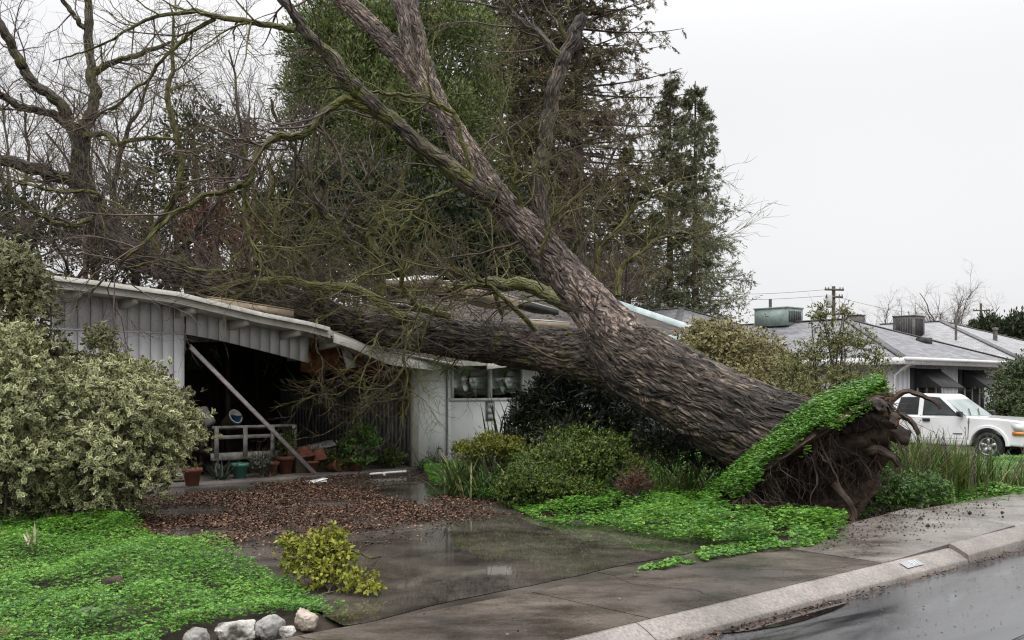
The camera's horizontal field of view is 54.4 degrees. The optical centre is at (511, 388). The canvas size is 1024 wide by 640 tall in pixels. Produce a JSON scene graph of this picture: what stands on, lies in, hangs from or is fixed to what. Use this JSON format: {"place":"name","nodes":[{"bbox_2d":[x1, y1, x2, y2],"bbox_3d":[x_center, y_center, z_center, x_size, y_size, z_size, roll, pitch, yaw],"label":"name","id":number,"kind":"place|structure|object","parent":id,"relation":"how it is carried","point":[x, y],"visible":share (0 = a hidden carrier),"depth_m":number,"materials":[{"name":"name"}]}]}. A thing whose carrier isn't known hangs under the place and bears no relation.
{"place":"outdoors","nodes":[
{"label":"outdoors","id":0,"kind":"place"},
{"bbox_2d":[199,406,215,427],"bbox_3d":[-5.874,0.539,19.077,0.424,0.412,0.288,0,0,29],"label":"bucket","id":1,"kind":"object","parent":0,"point":[208,422],"visible":0.65,"depth_m":18.99,"materials":[{"name":"white plastic"}]},
{"bbox_2d":[82,470,775,623],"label":"driveway","id":2,"kind":"structure","parent":0,"point":[261,559],"depth_m":11.88,"materials":[{"name":"grey concrete"}]},
{"bbox_2d":[182,467,202,485],"bbox_3d":[-5.462,1.505,17.000,0.347,0.300,0.347,0,0,0],"label":"flower pot","id":3,"kind":"object","parent":2,"relation":"on","point":[192,476],"visible":0.93,"depth_m":16.89,"materials":[{"name":"ceramic"}]},
{"bbox_2d":[236,490,417,595],"bbox_3d":[-1.518,1.422,8.397,1.352,1.102,1.058,0,0,38],"label":"mistletoe clump","id":4,"kind":"object","parent":2,"relation":"on","point":[331,556],"visible":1,"depth_m":8.38,"materials":[{"name":"yellow plant"}]},
{"bbox_2d":[111,470,566,559],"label":"fallen leaves","id":5,"kind":"object","parent":2,"relation":"on","point":[236,495],"visible":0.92,"depth_m":13.54,"materials":[{"name":"brown plant"}]},
{"bbox_2d":[370,470,406,475],"bbox_3d":[-2.348,1.638,19.302,0.812,0.060,0.240,0,0,-38],"label":"plastic pipe","id":6,"kind":"object","parent":2,"relation":"on","point":[385,473],"visible":0.97,"depth_m":19.35,"materials":[{"name":"white paint"}]},
{"bbox_2d":[350,483,450,514],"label":"puddle","id":7,"kind":"object","parent":2,"relation":"on","point":[418,492],"visible":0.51,"depth_m":16.28,"materials":[{"name":"liquid"}]},
{"bbox_2d":[303,515,725,624],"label":"puddle","id":8,"kind":"object","parent":2,"relation":"on","point":[443,565],"visible":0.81,"depth_m":10.07,"materials":[{"name":"liquid"}]},
{"bbox_2d":[0,444,1006,639],"bbox_3d":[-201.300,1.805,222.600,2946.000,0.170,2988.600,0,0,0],"label":"ground","id":9,"kind":"structure","parent":0,"point":[323,623],"depth_m":8.32,"materials":[{"name":"green plant"}]},
{"bbox_2d":[0,309,79,529],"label":"variegated shrub","id":10,"kind":"object","parent":9,"relation":"on","point":[14,402],"visible":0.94,"depth_m":11.99,"materials":[{"name":"green plant"}]},
{"bbox_2d":[0,224,84,510],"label":"variegated shrub","id":11,"kind":"object","parent":9,"relation":"on","point":[17,294],"visible":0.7,"depth_m":13.63,"materials":[{"name":"green plant"}]},
{"bbox_2d":[0,0,144,256],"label":"bare tree","id":12,"kind":"object","parent":9,"relation":"on","point":[7,144],"visible":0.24,"depth_m":29.96,"materials":[{"name":"brown plant"}]},
{"bbox_2d":[0,172,182,290],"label":"evergreen tree","id":13,"kind":"object","parent":9,"relation":"on","point":[27,238],"visible":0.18,"depth_m":27.69,"materials":[{"name":"green plant"}]},
{"bbox_2d":[77,607,109,621],"bbox_3d":[-3.045,1.632,7.219,0.225,0.106,0.130,0,0,-14],"label":"rock","id":14,"kind":"object","parent":9,"relation":"on","point":[98,614],"visible":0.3,"depth_m":7.17,"materials":[{"name":"grey stone"}]},
{"bbox_2d":[0,344,222,523],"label":"variegated shrub","id":15,"kind":"object","parent":9,"relation":"on","point":[112,388],"visible":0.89,"depth_m":12.39,"materials":[{"name":"green plant"}]},
{"bbox_2d":[0,55,225,295],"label":"bare tree","id":16,"kind":"object","parent":9,"relation":"on","point":[93,265],"visible":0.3,"depth_m":26.02,"materials":[{"name":"brown plant"}]},
{"bbox_2d":[102,576,125,591],"bbox_3d":[-3.264,1.602,8.147,0.176,0.125,0.144,0,0,0],"label":"rock","id":17,"kind":"object","parent":9,"relation":"on","point":[111,580],"visible":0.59,"depth_m":8.12,"materials":[{"name":"stone"}]},
{"bbox_2d":[41,320,206,510],"bbox_3d":[-5.377,0.374,13.638,2.282,2.671,1.247,0,0,0],"label":"variegated shrub","id":18,"kind":"object","parent":9,"relation":"on","point":[98,337],"visible":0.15,"depth_m":13.74,"materials":[{"name":"green plant"}]},
{"bbox_2d":[0,11,315,289],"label":"bare tree","id":19,"kind":"object","parent":9,"relation":"on","point":[154,176],"visible":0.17,"depth_m":30.69,"materials":[{"name":"brown plant"}]},
{"bbox_2d":[0,503,348,639],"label":"clover lawn","id":20,"kind":"structure","parent":9,"relation":"on","point":[148,542],"depth_m":8.30,"materials":[{"name":"green plant"}]},
{"bbox_2d":[23,522,46,545],"bbox_3d":[-4.759,1.444,9.894,0.340,0.212,0.278,0,0,0],"label":"aloe","id":21,"kind":"object","parent":20,"relation":"on","point":[30,540],"visible":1,"depth_m":9.88,"materials":[{"name":"beige plant"}]},
{"bbox_2d":[40,0,327,274],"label":"bare tree","id":22,"kind":"object","parent":9,"relation":"on","point":[245,153],"visible":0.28,"depth_m":28.74,"materials":[{"name":"brown plant"}]},
{"bbox_2d":[86,82,295,296],"bbox_3d":[-9.789,-3.751,30.082,6.380,10.952,4.424,0,0,0],"label":"evergreen tree","id":23,"kind":"object","parent":9,"relation":"on","point":[156,162],"visible":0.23,"depth_m":29.72,"materials":[{"name":"green plant"}]},
{"bbox_2d":[182,627,209,639],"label":"rock","id":24,"kind":"object","parent":9,"relation":"on","point":[195,633],"visible":1,"depth_m":6.68,"materials":[{"name":"grey stone"}]},
{"bbox_2d":[169,181,267,297],"bbox_3d":[-7.954,-2.019,27.036,2.778,7.496,2.172,0,0,0],"label":"russet shrub","id":25,"kind":"object","parent":9,"relation":"on","point":[215,212],"visible":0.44,"depth_m":26.92,"materials":[{"name":"brown plant"}]},
{"bbox_2d":[214,619,255,639],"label":"rock","id":26,"kind":"object","parent":9,"relation":"on","point":[239,630],"visible":1,"depth_m":6.79,"materials":[{"name":"grey stone"}]},
{"bbox_2d":[236,441,279,477],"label":"potted plant","id":27,"kind":"object","parent":9,"relation":"on","point":[260,463],"visible":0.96,"depth_m":18.53,"materials":[{"name":"green plant"}]},
{"bbox_2d":[254,614,285,639],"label":"rock","id":28,"kind":"object","parent":9,"relation":"on","point":[267,627],"visible":0.91,"depth_m":6.88,"materials":[{"name":"grey stone"}]},
{"bbox_2d":[279,626,295,637],"bbox_3d":[-1.555,1.692,6.899,0.117,0.100,0.097,0,0,0],"label":"rock","id":29,"kind":"object","parent":9,"relation":"on","point":[286,631],"visible":0.84,"depth_m":6.87,"materials":[{"name":"grey stone"}]},
{"bbox_2d":[294,607,318,631],"bbox_3d":[-1.474,1.658,7.128,0.178,0.170,0.228,0,0,0],"label":"rock","id":30,"kind":"object","parent":9,"relation":"on","point":[306,620],"visible":1,"depth_m":7.05,"materials":[{"name":"beige stone"}]},
{"bbox_2d":[284,436,331,465],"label":"potted plant","id":31,"kind":"object","parent":9,"relation":"on","point":[317,447],"visible":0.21,"depth_m":19.75,"materials":[{"name":"green plant"}]},
{"bbox_2d":[230,140,433,306],"bbox_3d":[-5.970,-3.371,33.048,7.164,10.196,6.023,0,0,0],"label":"evergreen tree","id":32,"kind":"object","parent":9,"relation":"on","point":[368,187],"visible":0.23,"depth_m":32.41,"materials":[{"name":"green plant"}]},
{"bbox_2d":[310,441,364,471],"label":"potted plant","id":33,"kind":"object","parent":9,"relation":"on","point":[332,457],"visible":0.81,"depth_m":19.79,"materials":[{"name":"green plant"}]},
{"bbox_2d":[0,274,690,489],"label":"damaged house","id":34,"kind":"structure","parent":9,"relation":"on","point":[259,392],"depth_m":21.48,"materials":[{"name":"grey"}]},
{"bbox_2d":[183,337,239,374],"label":"hanging plant","id":35,"kind":"object","parent":34,"relation":"hanging from","point":[191,359],"visible":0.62,"depth_m":18.52,"materials":[{"name":"green plant"}]},
{"bbox_2d":[203,452,236,479],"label":"spiky plant","id":36,"kind":"object","parent":34,"relation":"on","point":[217,472],"visible":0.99,"depth_m":18.05,"materials":[{"name":"green plant"}]},
{"bbox_2d":[230,462,248,478],"bbox_3d":[-5.032,1.515,18.400,0.347,0.280,0.347,0,0,0],"label":"flower pot","id":37,"kind":"object","parent":34,"relation":"on","point":[239,469],"visible":0.94,"depth_m":18.29,"materials":[{"name":"green plastic"}]},
{"bbox_2d":[198,424,296,476],"bbox_3d":[-5.181,1.180,19.500,1.811,0.950,0.665,0,0,-42],"label":"potting bench","id":38,"kind":"object","parent":34,"relation":"on","point":[229,455],"visible":0.69,"depth_m":19.12,"materials":[{"name":"white wood"}]},
{"bbox_2d":[221,409,241,425],"bbox_3d":[-5.395,0.586,19.110,0.421,0.383,0.288,0,0,34],"label":"bucket","id":39,"kind":"object","parent":38,"relation":"on","point":[227,420],"visible":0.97,"depth_m":19.05,"materials":[{"name":"white plastic"}]},
{"bbox_2d":[231,415,241,425],"bbox_3d":[-5.286,0.630,19.108,0.215,0.260,0.209,0,0,0],"label":"bucket","id":40,"kind":"object","parent":38,"relation":"on","point":[236,418],"visible":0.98,"depth_m":19.03,"materials":[{"name":"blue plastic"}]},
{"bbox_2d":[189,344,315,474],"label":"leaning beam","id":41,"kind":"structure","parent":34,"relation":"on","point":[219,376],"depth_m":18.32,"materials":[{"name":"grey wood"}]},
{"bbox_2d":[265,461,278,475],"bbox_3d":[-4.596,1.525,19.000,0.306,0.260,0.306,0,0,0],"label":"flower pot","id":42,"kind":"object","parent":34,"relation":"on","point":[271,470],"visible":0.44,"depth_m":18.91,"materials":[{"name":"ceramic"}]},
{"bbox_2d":[276,456,294,473],"bbox_3d":[-4.412,1.485,19.400,0.367,0.340,0.367,0,0,0],"label":"flower pot","id":43,"kind":"object","parent":34,"relation":"on","point":[285,465],"visible":0.93,"depth_m":19.28,"materials":[{"name":"ceramic"}]},
{"bbox_2d":[265,421,309,460],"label":"potted plant","id":44,"kind":"object","parent":43,"relation":"in","point":[289,440],"visible":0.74,"depth_m":19.50,"materials":[{"name":"green plant"}]},
{"bbox_2d":[286,448,335,472],"bbox_3d":[-4.023,1.435,19.900,0.900,0.440,0.450,0,0,-42],"label":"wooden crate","id":45,"kind":"object","parent":34,"relation":"on","point":[298,466],"visible":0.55,"depth_m":19.55,"materials":[{"name":"brown wood"}]},
{"bbox_2d":[297,446,314,457],"bbox_3d":[-4.077,1.254,19.600,0.406,0.244,0.408,0,0,0],"label":"flower pot","id":46,"kind":"object","parent":45,"relation":"on","point":[306,452],"visible":0.86,"depth_m":19.47,"materials":[{"name":"ceramic"}]},
{"bbox_2d":[297,440,336,448],"bbox_3d":[-3.985,1.175,20.050,0.893,0.269,0.204,0,0,-35],"label":"loose board","id":47,"kind":"object","parent":45,"relation":"on","point":[329,443],"visible":0.5,"depth_m":20.16,"materials":[{"name":"white wood"}]},
{"bbox_2d":[312,448,327,460],"bbox_3d":[-3.799,1.314,19.708,0.326,0.270,0.326,0,0,0],"label":"flower pot","id":48,"kind":"object","parent":45,"relation":"on","point":[320,454],"visible":0.95,"depth_m":19.60,"materials":[{"name":"ceramic"}]},
{"bbox_2d":[306,461,319,472],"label":"flower pot","id":49,"kind":"object","parent":34,"relation":"on","point":[313,465],"visible":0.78,"depth_m":19.50,"materials":[{"name":"ceramic"}]},
{"bbox_2d":[327,459,341,471],"bbox_3d":[-3.539,1.525,19.764,0.251,0.247,0.245,0,0,21],"label":"flower pot","id":50,"kind":"object","parent":34,"relation":"on","point":[331,466],"visible":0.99,"depth_m":19.70,"materials":[{"name":"ceramic"}]},
{"bbox_2d":[47,271,645,357],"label":"roof leaves","id":51,"kind":"object","parent":34,"relation":"on","point":[63,275],"visible":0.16,"depth_m":20.10,"materials":[{"name":"brown plant"}]},
{"bbox_2d":[347,454,364,470],"bbox_3d":[-3.156,1.495,20.100,0.408,0.320,0.408,0,0,0],"label":"flower pot","id":52,"kind":"object","parent":34,"relation":"on","point":[354,467],"visible":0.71,"depth_m":19.97,"materials":[{"name":"ceramic"}]},
{"bbox_2d":[333,418,388,471],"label":"potted plant","id":53,"kind":"object","parent":52,"relation":"in","point":[359,439],"visible":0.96,"depth_m":19.94,"materials":[{"name":"green plant"}]},
{"bbox_2d":[449,365,523,400],"bbox_3d":[-0.632,-0.150,22.550,2.241,1.100,0.355,0,0,-42],"label":"window","id":54,"kind":"structure","parent":34,"relation":"in","point":[496,384],"depth_m":22.44,"materials":[{"name":"glass"}]},
{"bbox_2d":[266,0,521,299],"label":"cypress tree","id":55,"kind":"object","parent":9,"relation":"on","point":[354,35],"visible":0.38,"depth_m":35.96,"materials":[{"name":"green plant"}]},
{"bbox_2d":[375,441,415,468],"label":"potted plant","id":56,"kind":"object","parent":9,"relation":"on","point":[389,459],"visible":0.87,"depth_m":20.68,"materials":[{"name":"green plant"}]},
{"bbox_2d":[406,445,453,471],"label":"potted plant","id":57,"kind":"object","parent":9,"relation":"on","point":[422,461],"visible":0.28,"depth_m":20.53,"materials":[{"name":"green plant"}]},
{"bbox_2d":[412,443,507,497],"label":"iris clump","id":58,"kind":"object","parent":9,"relation":"on","point":[459,471],"visible":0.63,"depth_m":15.83,"materials":[{"name":"green plant"}]},
{"bbox_2d":[0,0,941,524],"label":"fallen tree","id":59,"kind":"object","parent":9,"relation":"on","point":[770,446],"visible":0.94,"depth_m":16.19,"materials":[{"name":"brown plant"}]},
{"bbox_2d":[453,460,506,501],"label":"iris clump","id":60,"kind":"object","parent":9,"relation":"on","point":[481,483],"visible":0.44,"depth_m":15.23,"materials":[{"name":"green plant"}]},
{"bbox_2d":[375,159,593,299],"bbox_3d":[-1.179,-2.991,33.945,8.247,9.535,5.385,0,0,0],"label":"evergreen tree","id":61,"kind":"object","parent":9,"relation":"on","point":[451,209],"visible":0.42,"depth_m":32.86,"materials":[{"name":"green plant"}]},
{"bbox_2d":[443,421,528,479],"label":"shrub","id":62,"kind":"object","parent":9,"relation":"on","point":[492,441],"visible":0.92,"depth_m":15.93,"materials":[{"name":"green plant"}]},
{"bbox_2d":[474,394,544,473],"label":"flax plant","id":63,"kind":"object","parent":9,"relation":"on","point":[501,426],"visible":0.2,"depth_m":17.69,"materials":[{"name":"green plant"}]},
{"bbox_2d":[410,0,661,299],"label":"redwood tree","id":64,"kind":"object","parent":9,"relation":"on","point":[520,104],"visible":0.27,"depth_m":42.95,"materials":[{"name":"green plant"}]},
{"bbox_2d":[482,450,610,509],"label":"azalea shrub","id":65,"kind":"object","parent":9,"relation":"on","point":[528,481],"visible":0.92,"depth_m":13.98,"materials":[{"name":"green plant"}]},
{"bbox_2d":[495,0,632,298],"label":"redwood tree","id":66,"kind":"object","parent":9,"relation":"on","point":[547,24],"depth_m":51.67,"materials":[{"name":"green plant"}]},
{"bbox_2d":[501,371,663,480],"bbox_3d":[1.243,0.505,17.512,2.576,2.427,2.509,0,0,-27],"label":"oleander shrub","id":67,"kind":"object","parent":9,"relation":"on","point":[603,406],"visible":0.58,"depth_m":17.07,"materials":[{"name":"green plant"}]},
{"bbox_2d":[504,412,660,502],"bbox_3d":[1.054,1.027,14.766,2.345,1.387,1.611,0,0,0],"label":"azalea shrub","id":68,"kind":"object","parent":9,"relation":"on","point":[591,449],"visible":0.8,"depth_m":14.54,"materials":[{"name":"green plant"}]},
{"bbox_2d":[488,187,677,313],"bbox_3d":[2.732,-2.200,30.327,5.426,7.839,6.495,0,0,23],"label":"bare tree","id":69,"kind":"object","parent":9,"relation":"on","point":[627,273],"visible":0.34,"depth_m":29.34,"materials":[{"name":"brown plant"}]},
{"bbox_2d":[462,0,724,315],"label":"redwood tree","id":70,"kind":"object","parent":9,"relation":"on","point":[603,11],"visible":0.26,"depth_m":44.69,"materials":[{"name":"green plant"}]},
{"bbox_2d":[600,452,668,509],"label":"shrub","id":71,"kind":"object","parent":9,"relation":"on","point":[627,482],"visible":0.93,"depth_m":13.84,"materials":[{"name":"brown plant"}]},
{"bbox_2d":[602,143,666,309],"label":"redwood tree","id":72,"kind":"object","parent":9,"relation":"on","point":[631,199],"visible":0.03,"depth_m":46.55,"materials":[{"name":"green plant"}]},
{"bbox_2d":[423,446,848,573],"bbox_3d":[2.139,1.494,17.192,8.101,0.418,16.436,0,0,0],"label":"clover bed","id":73,"kind":"object","parent":9,"relation":"on","point":[703,512],"visible":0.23,"depth_m":11.87,"materials":[{"name":"green plant"}]},
{"bbox_2d":[628,420,728,497],"bbox_3d":[3.286,0.956,15.424,3.005,1.521,1.689,0,0,0],"label":"dark shrub","id":74,"kind":"object","parent":9,"relation":"on","point":[673,442],"visible":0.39,"depth_m":15.30,"materials":[{"name":"green plant"}]},
{"bbox_2d":[635,444,726,500],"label":"flax plant","id":75,"kind":"object","parent":9,"relation":"on","point":[672,483],"visible":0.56,"depth_m":14.87,"materials":[{"name":"green plant"}]},
{"bbox_2d":[618,68,753,322],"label":"redwood tree","id":76,"kind":"object","parent":9,"relation":"on","point":[664,111],"visible":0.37,"depth_m":44.72,"materials":[{"name":"green plant"}]},
{"bbox_2d":[633,81,762,318],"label":"redwood tree","id":77,"kind":"object","parent":9,"relation":"on","point":[699,134],"visible":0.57,"depth_m":42.60,"materials":[{"name":"green plant"}]},
{"bbox_2d":[663,311,822,396],"bbox_3d":[4.611,0.067,19.864,3.269,3.290,2.599,0,0,0],"label":"variegated shrub","id":78,"kind":"object","parent":9,"relation":"on","point":[751,355],"visible":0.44,"depth_m":19.64,"materials":[{"name":"yellow plant"}]},
{"bbox_2d":[564,524,1023,639],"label":"kerb","id":79,"kind":"structure","parent":9,"relation":"on","point":[699,622],"depth_m":8.55,"materials":[{"name":"concrete"}]},
{"bbox_2d":[650,299,1015,408],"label":"grey house","id":80,"kind":"structure","parent":9,"relation":"on","point":[931,365],"depth_m":33.05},
{"bbox_2d":[917,368,936,392],"bbox_3d":[13.033,0.030,31.303,1.300,1.340,0.060,0,0,-42],"label":"window","id":81,"kind":"structure","parent":80,"relation":"in","point":[923,390],"depth_m":31.29,"materials":[{"name":"glass"}]},
{"bbox_2d":[964,369,979,405],"bbox_3d":[15.482,0.030,33.517,1.200,1.340,0.060,0,0,-42],"label":"window","id":82,"kind":"structure","parent":80,"relation":"in","point":[971,393],"depth_m":33.61,"materials":[{"name":"glass"}]},
{"bbox_2d":[824,286,843,316],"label":"utility pole","id":83,"kind":"object","parent":9,"relation":"on","point":[830,298],"visible":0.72,"depth_m":69.82,"materials":[{"name":"brown wood"}]},
{"bbox_2d":[708,290,974,314],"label":"overhead wires","id":84,"kind":"object","parent":83,"relation":"attached to","point":[819,296],"visible":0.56,"depth_m":71.60,"materials":[{"name":"black metal"}]},
{"bbox_2d":[768,284,905,400],"bbox_3d":[5.402,-0.052,16.753,2.255,3.525,1.922,0,0,16],"label":"wispy shrub","id":85,"kind":"object","parent":9,"relation":"on","point":[843,376],"visible":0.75,"depth_m":16.89,"materials":[{"name":"green plant"}]},
{"bbox_2d":[829,286,914,324],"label":"bare tree","id":86,"kind":"object","parent":9,"relation":"on","point":[886,315],"visible":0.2,"depth_m":91.07,"materials":[{"name":"brown plant"}]},
{"bbox_2d":[867,447,968,514],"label":"shrub","id":87,"kind":"object","parent":9,"relation":"on","point":[920,482],"visible":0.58,"depth_m":13.50,"materials":[{"name":"green plant"}]},
{"bbox_2d":[891,284,945,320],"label":"bare tree","id":88,"kind":"object","parent":9,"relation":"on","point":[919,310],"visible":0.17,"depth_m":91.66,"materials":[{"name":"brown plant"}]},
{"bbox_2d":[876,433,976,504],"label":"grass tuft","id":89,"kind":"object","parent":9,"relation":"on","point":[914,463],"visible":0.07,"depth_m":14.71,"materials":[{"name":"green plant"}]},
{"bbox_2d":[891,433,976,467],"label":"grass tuft","id":90,"kind":"object","parent":9,"relation":"on","point":[934,448],"visible":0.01,"depth_m":16.25,"materials":[{"name":"green plant"}]},
{"bbox_2d":[849,454,1023,517],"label":"clover verge","id":91,"kind":"structure","parent":9,"relation":"on","point":[998,490],"depth_m":15.27,"materials":[{"name":"green plant"}]},
{"bbox_2d":[890,424,1023,500],"bbox_3d":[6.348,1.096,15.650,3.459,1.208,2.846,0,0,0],"label":"grass tuft","id":92,"kind":"object","parent":9,"relation":"on","point":[960,473],"visible":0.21,"depth_m":15.37,"materials":[{"name":"green plant"}]},
{"bbox_2d":[916,260,1003,325],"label":"bare tree","id":93,"kind":"object","parent":9,"relation":"on","point":[961,313],"visible":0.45,"depth_m":95.22,"materials":[{"name":"brown plant"}]},
{"bbox_2d":[911,432,1023,495],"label":"grass tuft","id":94,"kind":"object","parent":9,"relation":"on","point":[991,467],"visible":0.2,"depth_m":15.89,"materials":[{"name":"green plant"}]},
{"bbox_2d":[967,309,1019,338],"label":"evergreen tree","id":95,"kind":"object","parent":9,"relation":"on","point":[984,323],"visible":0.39,"depth_m":79.10,"materials":[{"name":"green plant"}]},
{"bbox_2d":[974,348,1023,436],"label":"hedge shrub","id":96,"kind":"object","parent":9,"relation":"on","point":[1009,387],"visible":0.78,"depth_m":29.59,"materials":[{"name":"green plant"}]},
{"bbox_2d":[976,460,1023,495],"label":"grass tuft","id":97,"kind":"object","parent":9,"relation":"on","point":[1019,477],"visible":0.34,"depth_m":15.87,"materials":[{"name":"green plant"}]},
{"bbox_2d":[997,305,1023,339],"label":"evergreen tree","id":98,"kind":"object","parent":9,"relation":"on","point":[1018,319],"visible":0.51,"depth_m":79.19,"materials":[{"name":"green plant"}]},
{"bbox_2d":[0,0,1023,325],"label":"sky","id":99,"kind":"structure","parent":0,"point":[889,133],"materials":[{"name":"white"}]},
{"bbox_2d":[277,547,881,639],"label":"pavement","id":100,"kind":"structure","parent":0,"point":[538,615],"depth_m":7.91,"materials":[{"name":"grey concrete"}]},
{"bbox_2d":[693,549,1023,639],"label":"street","id":101,"kind":"structure","parent":0,"point":[998,607],"depth_m":8.18,"materials":[{"name":"grey asphalt"}]},
{"bbox_2d":[710,600,845,633],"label":"gutter puddle","id":102,"kind":"object","parent":101,"relation":"on","point":[786,619],"visible":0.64,"depth_m":8.01,"materials":[{"name":"liquid"}]},
{"bbox_2d":[770,494,1023,562],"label":"lifted pavement","id":103,"kind":"structure","parent":0,"point":[964,527],"depth_m":11.46,"materials":[{"name":"grey concrete"}]},
{"bbox_2d":[770,500,1004,554],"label":"soil crumbs","id":104,"kind":"object","parent":103,"relation":"on","point":[920,517],"visible":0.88,"depth_m":12.08,"materials":[{"name":"brown soil"}]},
{"bbox_2d":[877,312,1023,410],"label":"house","id":105,"kind":"structure","parent":0,"point":[994,342],"depth_m":44.24,"materials":[{"name":"grey"}]},
{"bbox_2d":[902,449,1023,462],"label":"neighbour driveway","id":106,"kind":"structure","parent":0,"point":[962,454],"depth_m":25.86,"materials":[{"name":"grey concrete"}]},
{"bbox_2d":[891,393,1023,457],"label":"pickup truck","id":107,"kind":"object","parent":106,"relation":"on","point":[963,411],"visible":0.48,"depth_m":24.24,"materials":[{"name":"white paint"}]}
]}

